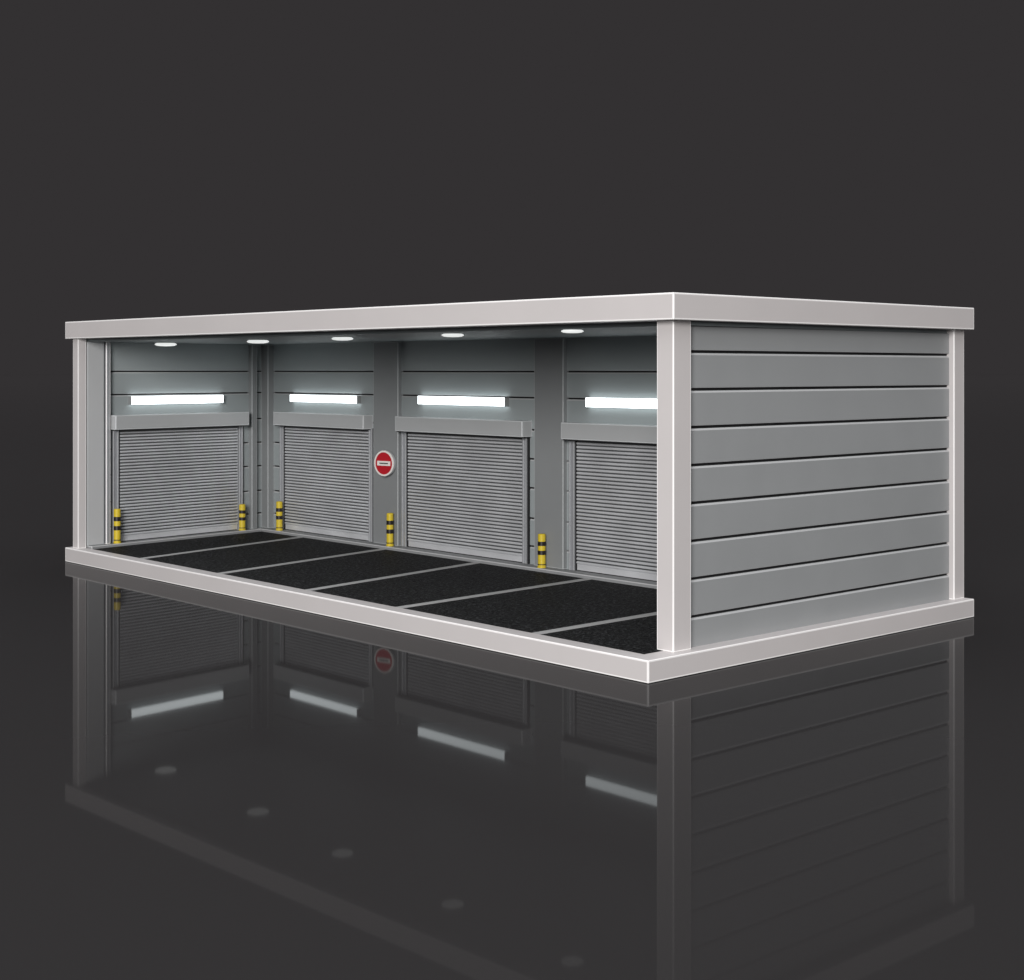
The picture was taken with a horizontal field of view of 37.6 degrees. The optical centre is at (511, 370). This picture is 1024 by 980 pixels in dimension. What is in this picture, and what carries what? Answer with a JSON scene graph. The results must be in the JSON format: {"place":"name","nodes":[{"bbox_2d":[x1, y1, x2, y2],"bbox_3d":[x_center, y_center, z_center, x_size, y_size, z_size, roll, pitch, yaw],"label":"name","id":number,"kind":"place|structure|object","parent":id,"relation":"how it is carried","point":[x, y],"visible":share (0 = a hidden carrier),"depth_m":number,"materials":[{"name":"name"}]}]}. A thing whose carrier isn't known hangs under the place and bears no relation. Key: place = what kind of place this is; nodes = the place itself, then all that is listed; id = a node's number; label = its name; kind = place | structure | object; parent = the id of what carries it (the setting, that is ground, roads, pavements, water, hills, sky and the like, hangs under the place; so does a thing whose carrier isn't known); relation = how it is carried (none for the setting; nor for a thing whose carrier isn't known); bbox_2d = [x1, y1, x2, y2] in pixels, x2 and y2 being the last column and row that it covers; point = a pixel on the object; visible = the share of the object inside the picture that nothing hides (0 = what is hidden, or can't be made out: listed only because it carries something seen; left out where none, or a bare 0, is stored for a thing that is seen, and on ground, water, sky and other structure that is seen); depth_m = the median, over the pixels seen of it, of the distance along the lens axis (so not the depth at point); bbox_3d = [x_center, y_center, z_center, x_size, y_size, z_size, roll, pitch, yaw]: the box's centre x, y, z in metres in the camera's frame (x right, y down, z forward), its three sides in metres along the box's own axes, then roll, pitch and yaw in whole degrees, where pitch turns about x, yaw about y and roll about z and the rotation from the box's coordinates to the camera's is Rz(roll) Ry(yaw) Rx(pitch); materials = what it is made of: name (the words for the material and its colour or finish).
{"place":"outdoors","nodes":[
{"label":"outdoors","id":0,"kind":"place"},
{"bbox_2d":[0,374,1023,979],"bbox_3d":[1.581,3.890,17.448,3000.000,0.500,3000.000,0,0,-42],"label":"ground","id":1,"kind":"structure","parent":0,"point":[198,784],"depth_m":13.05,"materials":[{"name":"grey"}]},
{"bbox_2d":[0,0,1023,373],"label":"sky","id":2,"kind":"structure","parent":0,"point":[159,158],"materials":[{"name":"black"}]},
{"bbox_2d":[65,292,973,682],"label":"garage","id":3,"kind":"structure","parent":0,"point":[767,478],"depth_m":23.65,"materials":[{"name":"white paint"}]},
{"bbox_2d":[113,509,120,543],"bbox_3d":[-7.606,2.996,28.963,0.148,0.667,0.148,0,0,-42],"label":"bollard","id":4,"kind":"object","parent":3,"relation":"on","point":[117,526],"visible":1,"depth_m":28.91,"materials":[{"name":"yellow metal"}]},
{"bbox_2d":[155,342,176,345],"bbox_3d":[-6.744,-0.507,29.265,0.420,0.075,0.420,0,0,-42],"label":"ceiling light","id":5,"kind":"object","parent":3,"relation":"attached to","point":[165,344],"visible":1,"depth_m":29.11,"materials":[{"name":"white plastic"}]},
{"bbox_2d":[128,395,223,404],"bbox_3d":[-6.713,0.588,30.149,0.098,0.166,2.275,0,0,40],"label":"wall light","id":6,"kind":"object","parent":3,"relation":"attached to","point":[133,400],"visible":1,"depth_m":30.06,"materials":[{"name":"white plastic"}]},
{"bbox_2d":[110,412,248,542],"bbox_3d":[-6.624,2.096,30.156,0.253,2.461,3.300,0,0,40],"label":"roller door","id":7,"kind":"structure","parent":3,"relation":"in","point":[175,474],"depth_m":30.14,"materials":[{"name":"grey metal"}]},
{"bbox_2d":[239,504,245,530],"bbox_3d":[-5.619,3.057,31.317,0.148,0.545,0.148,0,0,-42],"label":"bollard","id":8,"kind":"object","parent":3,"relation":"on","point":[242,517],"visible":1,"depth_m":31.26,"materials":[{"name":"yellow metal"}]},
{"bbox_2d":[247,339,268,342],"bbox_3d":[-4.484,-0.509,26.523,0.390,0.069,0.390,0,0,-42],"label":"ceiling light","id":9,"kind":"object","parent":3,"relation":"attached to","point":[257,341],"visible":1,"depth_m":26.37,"materials":[{"name":"white plastic"}]},
{"bbox_2d":[276,501,282,530],"bbox_3d":[-4.842,3.025,31.278,0.148,0.606,0.148,0,0,-42],"label":"bollard","id":10,"kind":"object","parent":3,"relation":"on","point":[279,515],"visible":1,"depth_m":31.22,"materials":[{"name":"yellow metal"}]},
{"bbox_2d":[273,412,372,541],"bbox_3d":[-3.824,2.096,30.264,0.253,2.461,3.250,0,0,-42],"label":"roller door","id":11,"kind":"structure","parent":3,"relation":"in","point":[326,459],"depth_m":30.24,"materials":[{"name":"grey metal"}]},
{"bbox_2d":[289,394,360,403],"bbox_3d":[-3.787,0.575,30.318,0.098,0.152,2.360,0,0,-42],"label":"wall light","id":12,"kind":"object","parent":3,"relation":"attached to","point":[325,398],"visible":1,"depth_m":30.21,"materials":[{"name":"white plastic"}]},
{"bbox_2d":[332,336,352,340],"bbox_3d":[-2.737,-0.513,24.260,0.350,0.062,0.350,0,0,-42],"label":"ceiling light","id":13,"kind":"object","parent":3,"relation":"attached to","point":[342,338],"visible":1,"depth_m":24.12,"materials":[{"name":"white plastic"}]},
{"bbox_2d":[374,450,395,475],"bbox_3d":[-2.403,1.768,28.614,0.490,0.490,0.133,0,0,37],"label":"no entry sign","id":14,"kind":"object","parent":3,"relation":"attached to","point":[384,462],"visible":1,"depth_m":28.55,"materials":[{"name":"metal"}]},
{"bbox_2d":[386,513,393,545],"bbox_3d":[-2.312,3.012,28.483,0.148,0.630,0.148,0,0,-42],"label":"bollard","id":15,"kind":"object","parent":3,"relation":"on","point":[389,529],"visible":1,"depth_m":28.43,"materials":[{"name":"yellow metal"}]},
{"bbox_2d":[442,333,463,336],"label":"ceiling light","id":16,"kind":"object","parent":3,"relation":"attached to","point":[452,334],"visible":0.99,"depth_m":21.83,"materials":[{"name":"white plastic"}]},
{"bbox_2d":[417,396,508,406],"bbox_3d":[-0.909,0.551,27.130,0.098,0.158,2.450,0,0,-42],"label":"wall light","id":17,"kind":"object","parent":3,"relation":"attached to","point":[474,401],"visible":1,"depth_m":27.00,"materials":[{"name":"white plastic"}]},
{"bbox_2d":[395,416,531,563],"bbox_3d":[-0.934,2.096,27.063,0.253,2.461,3.575,0,0,-42],"label":"roller door","id":18,"kind":"structure","parent":3,"relation":"in","point":[465,482],"depth_m":27.02,"materials":[{"name":"grey metal"}]},
{"bbox_2d":[537,533,545,567],"bbox_3d":[0.502,3.040,25.366,0.148,0.576,0.148,0,0,-42],"label":"bollard","id":19,"kind":"object","parent":3,"relation":"on","point":[541,550],"visible":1,"depth_m":25.31,"materials":[{"name":"yellow metal"}]},
{"bbox_2d":[561,329,583,332],"bbox_3d":[0.797,-0.517,19.839,0.300,0.053,0.300,0,0,-42],"label":"ceiling light","id":20,"kind":"object","parent":3,"relation":"attached to","point":[572,330],"visible":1,"depth_m":19.73,"materials":[{"name":"white plastic"}]},
{"bbox_2d":[561,422,656,581],"bbox_3d":[2.090,2.096,23.714,0.253,2.461,3.540,0,0,-42],"label":"roller door","id":21,"kind":"structure","parent":3,"relation":"in","point":[613,467],"depth_m":24.31,"materials":[{"name":"grey metal"}]},
{"bbox_2d":[585,397,656,408],"bbox_3d":[2.058,0.525,23.844,0.098,0.161,2.455,0,0,-42],"label":"wall light","id":22,"kind":"object","parent":3,"relation":"attached to","point":[622,403],"visible":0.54,"depth_m":24.11,"materials":[{"name":"white plastic"}]}
]}

